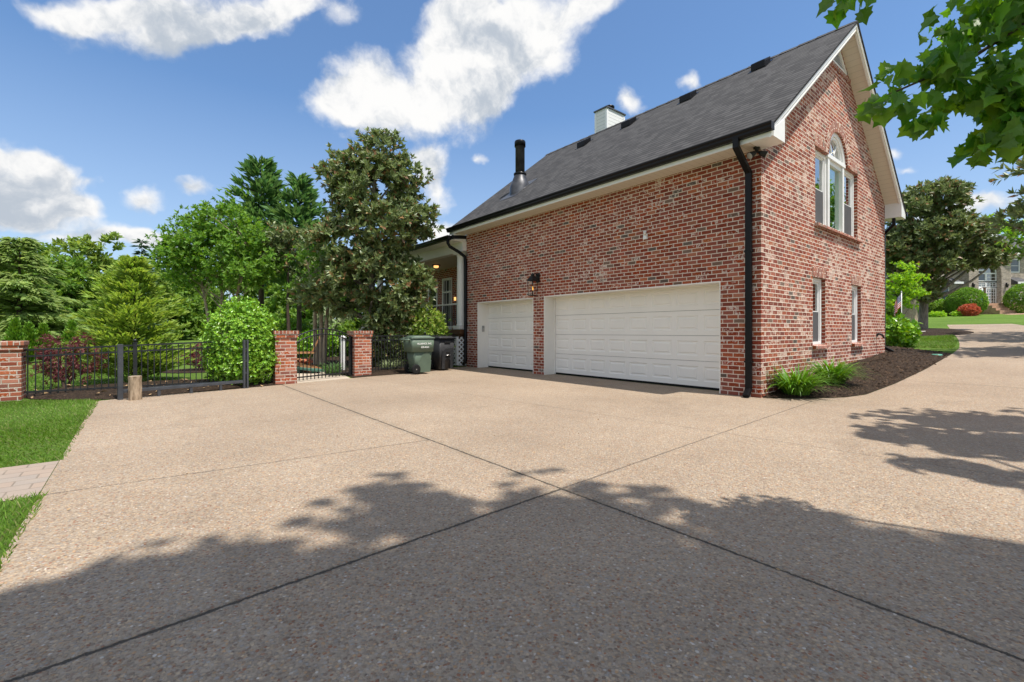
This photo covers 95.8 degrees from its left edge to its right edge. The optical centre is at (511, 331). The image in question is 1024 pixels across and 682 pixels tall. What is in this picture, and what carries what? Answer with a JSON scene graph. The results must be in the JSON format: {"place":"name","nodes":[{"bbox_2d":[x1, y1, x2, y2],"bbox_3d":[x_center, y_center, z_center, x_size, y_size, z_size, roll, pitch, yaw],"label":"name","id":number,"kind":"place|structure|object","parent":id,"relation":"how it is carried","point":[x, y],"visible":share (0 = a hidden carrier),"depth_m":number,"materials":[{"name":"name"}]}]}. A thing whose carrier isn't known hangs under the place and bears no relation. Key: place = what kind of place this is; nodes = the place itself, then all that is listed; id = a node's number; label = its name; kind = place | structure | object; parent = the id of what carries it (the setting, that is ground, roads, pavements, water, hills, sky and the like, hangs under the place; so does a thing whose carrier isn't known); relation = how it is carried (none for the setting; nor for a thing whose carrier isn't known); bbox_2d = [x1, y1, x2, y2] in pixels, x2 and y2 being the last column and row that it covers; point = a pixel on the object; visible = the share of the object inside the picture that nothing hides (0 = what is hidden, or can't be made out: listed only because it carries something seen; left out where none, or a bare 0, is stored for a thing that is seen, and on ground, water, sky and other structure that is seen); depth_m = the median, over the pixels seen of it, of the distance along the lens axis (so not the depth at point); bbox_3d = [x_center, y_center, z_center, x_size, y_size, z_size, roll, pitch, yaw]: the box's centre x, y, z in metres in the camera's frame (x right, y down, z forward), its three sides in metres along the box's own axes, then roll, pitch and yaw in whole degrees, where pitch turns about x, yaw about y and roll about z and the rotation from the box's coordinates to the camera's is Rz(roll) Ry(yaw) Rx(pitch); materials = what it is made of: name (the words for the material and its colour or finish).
{"place":"outdoors","nodes":[
{"label":"outdoors","id":0,"kind":"place"},
{"bbox_2d":[0,461,58,500],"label":"paver path","id":1,"kind":"structure","parent":0,"point":[17,481],"depth_m":3.71,"materials":[{"name":"stone"}]},
{"bbox_2d":[0,398,100,585],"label":"lawn grass","id":2,"kind":"structure","parent":0,"point":[55,405],"depth_m":5.21,"materials":[{"name":"green plant"}]},
{"bbox_2d":[26,369,168,390],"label":"garden grass","id":3,"kind":"structure","parent":0,"point":[40,386],"depth_m":10.99,"materials":[{"name":"green plant"}]},
{"bbox_2d":[263,372,348,382],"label":"patio","id":4,"kind":"structure","parent":0,"point":[334,377],"depth_m":11.82,"materials":[{"name":"concrete"}]},
{"bbox_2d":[297,359,312,371],"bbox_3d":[-6.150,1.000,13.450,0.600,0.360,0.500,0,0,-10],"label":"patio cushion","id":5,"kind":"object","parent":4,"relation":"on","point":[306,363],"visible":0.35,"depth_m":13.29,"materials":[{"name":"red fabric"}]},
{"bbox_2d":[297,336,321,372],"bbox_3d":[-5.997,0.674,13.336,0.930,1.055,0.800,0,0,-20],"label":"garden chair","id":6,"kind":"object","parent":4,"relation":"on","point":[305,365],"visible":0.38,"depth_m":13.13,"materials":[{"name":"brown wood"}]},
{"bbox_2d":[297,366,321,372],"bbox_3d":[-5.715,1.083,13.095,0.970,0.194,0.400,0,0,8],"label":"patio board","id":7,"kind":"object","parent":4,"relation":"on","point":[312,370],"visible":0.59,"depth_m":12.99,"materials":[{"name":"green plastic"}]},
{"bbox_2d":[311,361,348,374],"bbox_3d":[-4.889,0.993,12.581,1.134,0.394,1.172,0,0,0],"label":"liriope","id":8,"kind":"object","parent":4,"relation":"on","point":[335,368],"visible":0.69,"depth_m":12.44,"materials":[{"name":"green plant"}]},
{"bbox_2d":[0,324,1023,681],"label":"driveway","id":9,"kind":"structure","parent":0,"point":[368,546],"depth_m":2.67,"materials":[{"name":"beige concrete"}]},
{"bbox_2d":[128,375,141,399],"bbox_3d":[-6.507,0.990,7.982,0.198,0.441,0.200,0,0,0],"label":"log stump","id":10,"kind":"object","parent":9,"relation":"on","point":[134,387],"visible":0.97,"depth_m":7.92,"materials":[{"name":"brown wood"}]},
{"bbox_2d":[117,340,248,399],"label":"metal gate","id":11,"kind":"structure","parent":9,"relation":"on","point":[244,381],"depth_m":8.78,"materials":[{"name":"black metal"}]},
{"bbox_2d":[399,336,434,374],"bbox_3d":[-2.657,0.652,12.912,0.842,1.056,0.680,0,0,-35],"label":"wheeled bin","id":12,"kind":"object","parent":9,"relation":"on","point":[418,350],"visible":1,"depth_m":12.72,"materials":[{"name":"plastic"}]},
{"bbox_2d":[431,336,456,368],"bbox_3d":[-2.158,0.662,14.147,0.651,1.037,0.733,0,0,-42],"label":"wheeled bin","id":13,"kind":"object","parent":9,"relation":"on","point":[442,354],"visible":0.85,"depth_m":13.90,"materials":[{"name":"plastic"}]},
{"bbox_2d":[0,314,1023,558],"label":"ground","id":14,"kind":"structure","parent":0,"point":[980,318],"depth_m":12.12,"materials":[{"name":"green plant"}]},
{"bbox_2d":[0,341,28,401],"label":"brick pillar","id":15,"kind":"structure","parent":14,"relation":"on","point":[12,371],"depth_m":7.88,"materials":[{"name":"red brick"}]},
{"bbox_2d":[0,317,30,355],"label":"arborvitae","id":16,"kind":"object","parent":14,"relation":"on","point":[14,331],"visible":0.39,"depth_m":15.52,"materials":[{"name":"green plant"}]},
{"bbox_2d":[0,269,31,312],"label":"woodland tree","id":17,"kind":"object","parent":14,"relation":"on","point":[23,273],"visible":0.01,"depth_m":29.61,"materials":[{"name":"green plant"}]},
{"bbox_2d":[22,321,43,362],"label":"arborvitae","id":18,"kind":"object","parent":14,"relation":"on","point":[29,330],"visible":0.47,"depth_m":16.16,"materials":[{"name":"green plant"}]},
{"bbox_2d":[16,242,68,263],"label":"woodland tree","id":19,"kind":"object","parent":14,"relation":"on","point":[48,247],"depth_m":39.48,"materials":[{"name":"green plant"}]},
{"bbox_2d":[35,323,56,359],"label":"arborvitae","id":20,"kind":"object","parent":14,"relation":"on","point":[42,328],"visible":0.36,"depth_m":16.52,"materials":[{"name":"green plant"}]},
{"bbox_2d":[0,236,93,347],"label":"deodar cedar","id":21,"kind":"object","parent":14,"relation":"on","point":[33,297],"visible":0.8,"depth_m":19.44,"materials":[{"name":"green plant"}]},
{"bbox_2d":[2,251,98,312],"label":"woodland tree","id":22,"kind":"object","parent":14,"relation":"on","point":[74,262],"visible":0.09,"depth_m":30.84,"materials":[{"name":"green plant"}]},
{"bbox_2d":[21,266,96,323],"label":"woodland tree","id":23,"kind":"object","parent":14,"relation":"on","point":[71,285],"visible":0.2,"depth_m":30.09,"materials":[{"name":"green plant"}]},
{"bbox_2d":[26,330,109,387],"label":"red maple","id":24,"kind":"object","parent":14,"relation":"on","point":[61,368],"visible":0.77,"depth_m":9.41,"materials":[{"name":"brown plant"}]},
{"bbox_2d":[56,319,82,360],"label":"arborvitae","id":25,"kind":"object","parent":14,"relation":"on","point":[72,324],"visible":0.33,"depth_m":15.89,"materials":[{"name":"green plant"}]},
{"bbox_2d":[40,231,125,295],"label":"woodland tree","id":26,"kind":"object","parent":14,"relation":"on","point":[98,258],"visible":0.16,"depth_m":33.56,"materials":[{"name":"green plant"}]},
{"bbox_2d":[75,320,113,352],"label":"garden shrub","id":27,"kind":"object","parent":14,"relation":"on","point":[90,333],"visible":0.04,"depth_m":21.23,"materials":[{"name":"green plant"}]},
{"bbox_2d":[61,254,194,381],"bbox_3d":[-8.857,-0.252,10.705,2.453,3.066,2.650,0,0,0],"label":"golden cypress","id":28,"kind":"object","parent":14,"relation":"on","point":[127,321],"visible":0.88,"depth_m":10.42,"materials":[{"name":"green plant"}]},
{"bbox_2d":[87,263,180,334],"bbox_3d":[-26.627,-1.888,33.072,5.404,6.567,6.405,0,0,0],"label":"woodland tree","id":29,"kind":"object","parent":14,"relation":"on","point":[99,273],"visible":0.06,"depth_m":33.44,"materials":[{"name":"green plant"}]},
{"bbox_2d":[116,238,175,338],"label":"spruce tree","id":30,"kind":"object","parent":14,"relation":"on","point":[143,251],"visible":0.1,"depth_m":23.95,"materials":[{"name":"green plant"}]},
{"bbox_2d":[24,339,271,394],"bbox_3d":[-6.973,0.689,9.244,3.910,1.081,0.072,0,0,-35],"label":"picket fence","id":31,"kind":"object","parent":14,"relation":"on","point":[135,345],"visible":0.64,"depth_m":8.82,"materials":[{"name":"black metal"}]},
{"bbox_2d":[25,379,279,399],"bbox_3d":[-7.332,1.131,9.600,2.741,0.089,4.083,0,0,39],"label":"fence mulch bed","id":32,"kind":"object","parent":14,"relation":"on","point":[79,394],"visible":0.53,"depth_m":8.69,"materials":[{"name":"brown soil"}]},
{"bbox_2d":[31,379,262,397],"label":"fallen leaves","id":33,"kind":"object","parent":32,"relation":"on","point":[125,385],"visible":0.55,"depth_m":9.01,"materials":[{"name":"brown plant"}]},
{"bbox_2d":[198,295,280,384],"bbox_3d":[-5.953,0.225,10.238,1.734,2.035,1.664,0,0,0],"label":"boxwood ball","id":34,"kind":"object","parent":32,"relation":"on","point":[226,359],"visible":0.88,"depth_m":9.83,"materials":[{"name":"green plant"}]},
{"bbox_2d":[162,368,205,372],"bbox_3d":[-9.413,1.174,13.972,1.983,0.001,1.992,0,0,-39],"label":"red maple mulch bed","id":35,"kind":"object","parent":14,"relation":"on","point":[193,370],"visible":0.38,"depth_m":13.49,"materials":[{"name":"brown soil"}]},
{"bbox_2d":[175,341,208,369],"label":"red maple","id":36,"kind":"object","parent":35,"relation":"on","point":[194,358],"visible":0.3,"depth_m":13.97,"materials":[{"name":"brown plant"}]},
{"bbox_2d":[159,283,211,340],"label":"woodland tree","id":37,"kind":"object","parent":14,"relation":"on","point":[195,317],"visible":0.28,"depth_m":36.85,"materials":[{"name":"green plant"}]},
{"bbox_2d":[158,265,230,336],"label":"woodland tree","id":38,"kind":"object","parent":14,"relation":"on","point":[213,304],"visible":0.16,"depth_m":42.71,"materials":[{"name":"green plant"}]},
{"bbox_2d":[144,187,289,337],"bbox_3d":[-10.678,-2.010,16.514,4.868,6.593,2.804,0,0,0],"label":"crape myrtle","id":39,"kind":"object","parent":14,"relation":"on","point":[182,258],"visible":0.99,"depth_m":16.29,"materials":[{"name":"green plant"}]},
{"bbox_2d":[214,277,285,328],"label":"woodland tree","id":40,"kind":"object","parent":14,"relation":"on","point":[252,293],"visible":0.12,"depth_m":38.08,"materials":[{"name":"green plant"}]},
{"bbox_2d":[213,153,290,324],"bbox_3d":[-11.644,-3.458,21.482,4.611,9.308,4.594,0,0,0],"label":"cypress tree","id":41,"kind":"object","parent":14,"relation":"on","point":[266,187],"visible":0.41,"depth_m":20.95,"materials":[{"name":"green plant"}]},
{"bbox_2d":[231,313,284,338],"bbox_3d":[-12.950,0.086,24.040,3.103,2.399,3.022,0,0,0],"label":"garden shrub","id":42,"kind":"object","parent":14,"relation":"on","point":[274,316],"visible":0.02,"depth_m":23.87,"materials":[{"name":"green plant"}]},
{"bbox_2d":[270,331,298,384],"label":"brick pillar","id":43,"kind":"structure","parent":14,"relation":"on","point":[285,370],"depth_m":10.31,"materials":[{"name":"red brick"}]},
{"bbox_2d":[274,318,312,336],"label":"garden shrub","id":44,"kind":"object","parent":14,"relation":"on","point":[283,326],"visible":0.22,"depth_m":21.62,"materials":[{"name":"green plant"}]},
{"bbox_2d":[260,171,338,355],"bbox_3d":[-9.777,-3.016,20.995,3.818,8.486,3.563,0,0,0],"label":"cypress tree","id":45,"kind":"object","parent":14,"relation":"on","point":[302,186],"visible":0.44,"depth_m":20.48,"materials":[{"name":"green plant"}]},
{"bbox_2d":[264,281,336,329],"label":"woodland tree","id":46,"kind":"object","parent":14,"relation":"on","point":[279,296],"visible":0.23,"depth_m":31.56,"materials":[{"name":"green plant"}]},
{"bbox_2d":[297,328,352,380],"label":"arched gate","id":47,"kind":"structure","parent":14,"relation":"on","point":[350,340],"depth_m":11.44,"materials":[{"name":"black metal"}]},
{"bbox_2d":[308,307,357,334],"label":"garden shrub","id":48,"kind":"object","parent":14,"relation":"on","point":[332,321],"visible":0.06,"depth_m":23.21,"materials":[{"name":"green plant"}]},
{"bbox_2d":[328,273,376,328],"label":"woodland tree","id":49,"kind":"object","parent":14,"relation":"on","point":[342,299],"visible":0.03,"depth_m":37.32,"materials":[{"name":"green plant"}]},
{"bbox_2d":[347,331,372,375],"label":"brick pillar","id":50,"kind":"structure","parent":14,"relation":"on","point":[361,352],"depth_m":12.16,"materials":[{"name":"red brick"}]},
{"bbox_2d":[301,356,442,377],"bbox_3d":[-5.539,1.137,16.562,4.300,0.075,9.450,0,0,-39],"label":"porch mulch bed","id":51,"kind":"object","parent":14,"relation":"on","point":[386,371],"visible":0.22,"depth_m":13.48,"materials":[{"name":"brown soil"}]},
{"bbox_2d":[256,219,316,330],"bbox_3d":[-8.317,-1.492,17.299,2.421,5.551,1.765,0,0,0],"label":"magnolia tree","id":52,"kind":"object","parent":51,"relation":"on","point":[284,242],"visible":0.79,"depth_m":17.02,"materials":[{"name":"green plant"}]},
{"bbox_2d":[283,242,339,364],"bbox_3d":[-6.595,-0.909,15.984,2.318,4.391,2.250,0,0,-34],"label":"tan stem tree","id":53,"kind":"object","parent":51,"relation":"on","point":[314,270],"visible":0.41,"depth_m":15.56,"materials":[{"name":"green plant"}]},
{"bbox_2d":[297,327,348,357],"bbox_3d":[-8.473,0.562,20.510,2.498,1.506,2.656,0,0,38],"label":"garden shrub","id":54,"kind":"object","parent":51,"relation":"on","point":[335,346],"visible":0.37,"depth_m":19.94,"materials":[{"name":"green plant"}]},
{"bbox_2d":[340,336,346,368],"bbox_3d":[-4.980,0.650,13.600,0.170,1.060,0.170,0,0,-39],"label":"arbor post","id":55,"kind":"object","parent":51,"relation":"on","point":[343,352],"visible":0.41,"depth_m":13.57,"materials":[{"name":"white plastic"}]},
{"bbox_2d":[333,317,380,355],"bbox_3d":[-6.963,0.314,21.027,2.323,2.099,2.112,0,0,0],"label":"garden shrub","id":56,"kind":"object","parent":51,"relation":"on","point":[351,325],"visible":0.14,"depth_m":20.53,"materials":[{"name":"green plant"}]},
{"bbox_2d":[286,126,445,365],"bbox_3d":[-4.676,-2.645,14.821,4.782,7.858,3.672,0,0,-23],"label":"magnolia tree","id":57,"kind":"object","parent":51,"relation":"on","point":[351,179],"visible":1,"depth_m":14.31,"materials":[{"name":"green plant"}]},
{"bbox_2d":[358,304,415,365],"bbox_3d":[-4.090,0.125,14.859,2.290,2.235,1.784,0,0,0],"label":"shade shrub","id":58,"kind":"object","parent":51,"relation":"on","point":[388,331],"visible":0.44,"depth_m":14.47,"materials":[{"name":"green plant"}]},
{"bbox_2d":[380,360,402,368],"bbox_3d":[-3.607,0.965,13.723,1.002,0.370,1.041,0,0,-33],"label":"liriope","id":59,"kind":"object","parent":51,"relation":"on","point":[395,364],"visible":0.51,"depth_m":13.65,"materials":[{"name":"green plant"}]},
{"bbox_2d":[394,303,455,361],"bbox_3d":[-2.925,0.136,15.054,2.142,2.205,1.526,0,0,21],"label":"laurel hedge","id":60,"kind":"object","parent":51,"relation":"on","point":[429,327],"visible":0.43,"depth_m":14.70,"materials":[{"name":"green plant"}]},
{"bbox_2d":[371,332,454,370],"bbox_3d":[-2.881,0.624,13.805,0.072,1.213,3.271,0,0,39],"label":"picket fence","id":61,"kind":"object","parent":14,"relation":"on","point":[384,340],"visible":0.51,"depth_m":13.05,"materials":[{"name":"black metal"}]},
{"bbox_2d":[376,20,907,397],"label":"brick house","id":62,"kind":"structure","parent":14,"relation":"on","point":[738,272],"depth_m":10.59,"materials":[{"name":"red brick"}]},
{"bbox_2d":[428,280,437,314],"bbox_3d":[-3.506,-1.500,20.684,0.110,1.520,0.840,0,0,-39],"label":"window","id":63,"kind":"structure","parent":62,"relation":"in","point":[435,294],"depth_m":20.61,"materials":[{"name":"glass"}]},
{"bbox_2d":[442,277,451,329],"bbox_3d":[-2.734,-1.170,19.734,0.110,2.200,0.790,0,0,-39],"label":"porch door","id":64,"kind":"structure","parent":62,"relation":"in","point":[446,282],"depth_m":19.81,"materials":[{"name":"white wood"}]},
{"bbox_2d":[477,298,532,370],"bbox_3d":[-0.084,0.107,14.081,0.463,2.145,2.760,0,0,-39],"label":"garage door","id":65,"kind":"structure","parent":62,"relation":"in","point":[506,341],"depth_m":14.47,"materials":[{"name":"metal"}]},
{"bbox_2d":[527,273,539,295],"bbox_3d":[0.595,-1.286,12.631,0.315,0.628,0.230,0,0,-39],"label":"wall lantern","id":66,"kind":"object","parent":62,"relation":"attached to","point":[532,278],"depth_m":12.58,"materials":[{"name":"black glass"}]},
{"bbox_2d":[544,281,720,393],"bbox_3d":[2.583,0.100,10.790,0.463,2.160,4.925,0,0,-39],"label":"garage door","id":67,"kind":"structure","parent":62,"relation":"in","point":[669,334],"depth_m":10.61,"materials":[{"name":"metal"}]},
{"bbox_2d":[747,146,767,158],"bbox_3d":[4.290,-3.119,8.084,0.350,0.222,0.160,0,0,6],"label":"flood light","id":68,"kind":"object","parent":62,"relation":"attached to","point":[752,154],"visible":1,"depth_m":8.06,"materials":[{"name":"metal"}]},
{"bbox_2d":[813,278,820,344],"bbox_3d":[6.552,-0.430,10.061,0.750,1.450,0.102,0,0,-39],"label":"window","id":69,"kind":"structure","parent":62,"relation":"in","point":[816,282],"depth_m":10.20,"materials":[{"name":"white glass"}]},
{"bbox_2d":[815,149,825,224],"bbox_3d":[6.719,-3.130,10.196,0.900,1.640,0.102,0,0,-39],"label":"window","id":70,"kind":"structure","parent":62,"relation":"in","point":[820,160],"depth_m":10.32,"materials":[{"name":"white plastic"}]},
{"bbox_2d":[824,133,845,231],"bbox_3d":[7.518,-3.482,10.816,1.290,2.345,0.145,0,0,-39],"label":"window","id":71,"kind":"structure","parent":62,"relation":"in","point":[835,160],"depth_m":10.93,"materials":[{"name":"white plastic"}]},
{"bbox_2d":[844,169,853,236],"bbox_3d":[8.289,-3.130,11.468,0.900,1.640,0.102,0,0,-39],"label":"window","id":72,"kind":"structure","parent":62,"relation":"in","point":[848,177],"depth_m":11.60,"materials":[{"name":"white plastic"}]},
{"bbox_2d":[852,285,856,342],"bbox_3d":[8.573,-0.430,11.698,0.750,1.450,0.102,0,0,-39],"label":"window","id":73,"kind":"structure","parent":62,"relation":"in","point":[854,288],"depth_m":11.85,"materials":[{"name":"white plastic"}]},
{"bbox_2d":[763,346,951,397],"bbox_3d":[8.646,0.809,12.202,11.540,0.725,3.480,0,0,-39],"label":"garage mulch bed","id":74,"kind":"object","parent":14,"relation":"on","point":[844,391],"visible":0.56,"depth_m":9.98,"materials":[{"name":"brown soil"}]},
{"bbox_2d":[765,364,849,395],"bbox_3d":[5.091,0.814,8.291,1.605,0.633,1.593,0,0,0],"label":"daylily","id":75,"kind":"object","parent":74,"relation":"on","point":[794,383],"visible":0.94,"depth_m":8.14,"materials":[{"name":"green plant"}]},
{"bbox_2d":[800,355,870,383],"bbox_3d":[6.202,0.747,8.999,1.394,0.521,1.497,0,0,0],"label":"daylily","id":76,"kind":"object","parent":74,"relation":"on","point":[838,372],"visible":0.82,"depth_m":8.82,"materials":[{"name":"green plant"}]},
{"bbox_2d":[894,291,901,315],"bbox_3d":[14.195,-0.469,16.993,0.293,2.019,0.086,0,0,0],"label":"garden flag","id":77,"kind":"object","parent":14,"relation":"on","point":[898,304],"visible":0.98,"depth_m":16.99,"materials":[{"name":"multicoloured fabric"}]},
{"bbox_2d":[886,290,918,316],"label":"hedge","id":78,"kind":"object","parent":14,"relation":"on","point":[889,311],"visible":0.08,"depth_m":41.42,"materials":[{"name":"green plant"}]},
{"bbox_2d":[886,313,922,346],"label":"hydrangea","id":79,"kind":"object","parent":14,"relation":"on","point":[902,331],"visible":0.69,"depth_m":15.54,"materials":[{"name":"green plant"}]},
{"bbox_2d":[886,260,930,312],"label":"dogwood tree","id":80,"kind":"object","parent":14,"relation":"on","point":[906,281],"visible":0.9,"depth_m":17.38,"materials":[{"name":"green plant"}]},
{"bbox_2d":[887,298,936,315],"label":"hedge","id":81,"kind":"object","parent":14,"relation":"on","point":[933,303],"visible":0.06,"depth_m":45.32,"materials":[{"name":"green plant"}]},
{"bbox_2d":[886,232,949,322],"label":"shade tree","id":82,"kind":"object","parent":14,"relation":"on","point":[912,314],"depth_m":31.98,"materials":[{"name":"beige plant"}]},
{"bbox_2d":[816,0,1023,170],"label":"maple tree","id":83,"kind":"object","parent":14,"relation":"on","point":[991,98],"visible":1,"depth_m":2.31,"materials":[{"name":"green plant"}]},
{"bbox_2d":[933,311,946,316],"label":"border plant","id":84,"kind":"object","parent":14,"relation":"on","point":[942,314],"visible":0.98,"depth_m":41.70,"materials":[{"name":"green plant"}]},
{"bbox_2d":[919,328,973,335],"bbox_3d":[18.921,0.027,21.410,4.781,0.354,3.493,0,0,-39],"label":"magnolia mulch bed","id":85,"kind":"object","parent":14,"relation":"on","point":[934,331],"visible":0.48,"depth_m":20.05,"materials":[{"name":"brown soil"}]},
{"bbox_2d":[885,175,1018,328],"bbox_3d":[20.557,-3.642,22.248,5.755,7.628,3.962,0,0,23],"label":"magnolia tree","id":86,"kind":"object","parent":85,"relation":"on","point":[956,237],"visible":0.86,"depth_m":21.56,"materials":[{"name":"green plant"}]},
{"bbox_2d":[933,299,963,315],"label":"hedge","id":87,"kind":"object","parent":14,"relation":"on","point":[941,306],"visible":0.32,"depth_m":44.51,"materials":[{"name":"green plant"}]},
{"bbox_2d":[886,232,1023,313],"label":"pale brick house","id":88,"kind":"structure","parent":14,"relation":"on","point":[995,285],"depth_m":46.42,"materials":[{"name":"grey"}]},
{"bbox_2d":[978,270,985,280],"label":"entrance window","id":89,"kind":"structure","parent":88,"relation":"in","point":[982,277],"depth_m":46.50,"materials":[{"name":"white plastic"}]},
{"bbox_2d":[978,282,985,286],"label":"transom window","id":90,"kind":"structure","parent":88,"relation":"in","point":[980,284],"depth_m":46.50,"materials":[{"name":"glass"}]},
{"bbox_2d":[986,274,996,280],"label":"entrance window","id":91,"kind":"structure","parent":88,"relation":"in","point":[989,277],"depth_m":46.50,"materials":[{"name":"grey glass"}]},
{"bbox_2d":[986,282,996,286],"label":"transom window","id":92,"kind":"structure","parent":88,"relation":"in","point":[988,284],"depth_m":46.50,"materials":[{"name":"glass"}]},
{"bbox_2d":[986,288,996,302],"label":"sidelight window","id":93,"kind":"structure","parent":88,"relation":"in","point":[991,292],"depth_m":46.49,"materials":[{"name":"white glass"}]},
{"bbox_2d":[1011,259,1019,272],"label":"window","id":94,"kind":"structure","parent":88,"relation":"in","point":[1015,265],"depth_m":47.06,"materials":[{"name":"white glass"}]},
{"bbox_2d":[949,310,964,315],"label":"border plant","id":95,"kind":"object","parent":14,"relation":"on","point":[954,313],"visible":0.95,"depth_m":41.89,"materials":[{"name":"green plant"}]},
{"bbox_2d":[944,286,989,314],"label":"round bush","id":96,"kind":"object","parent":14,"relation":"on","point":[983,303],"visible":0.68,"depth_m":42.95,"materials":[{"name":"green plant"}]},
{"bbox_2d":[957,303,982,315],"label":"rust bush","id":97,"kind":"object","parent":14,"relation":"on","point":[966,309],"visible":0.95,"depth_m":41.26,"materials":[{"name":"red plant"}]},
{"bbox_2d":[975,213,1019,238],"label":"woodland tree","id":98,"kind":"object","parent":14,"relation":"on","point":[1005,229],"visible":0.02,"depth_m":59.80,"materials":[{"name":"green plant"}]},
{"bbox_2d":[980,155,1023,254],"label":"magnolia tree","id":99,"kind":"object","parent":14,"relation":"on","point":[1016,211],"visible":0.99,"depth_m":12.68,"materials":[{"name":"green plant"}]},
{"bbox_2d":[994,217,1023,260],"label":"shade tree","id":100,"kind":"object","parent":14,"relation":"on","point":[1011,238],"visible":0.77,"depth_m":17.32,"materials":[{"name":"green plant"}]},
{"bbox_2d":[1001,283,1023,312],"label":"round bush","id":101,"kind":"object","parent":14,"relation":"on","point":[1011,295],"visible":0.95,"depth_m":43.66,"materials":[{"name":"green plant"}]},
{"bbox_2d":[0,0,1023,310],"label":"sky","id":102,"kind":"structure","parent":0,"point":[116,115],"materials":[{"name":"blue"}]},
{"bbox_2d":[898,334,956,348],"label":"yard grass","id":103,"kind":"structure","parent":0,"point":[924,341],"depth_m":16.59,"materials":[{"name":"green plant"}]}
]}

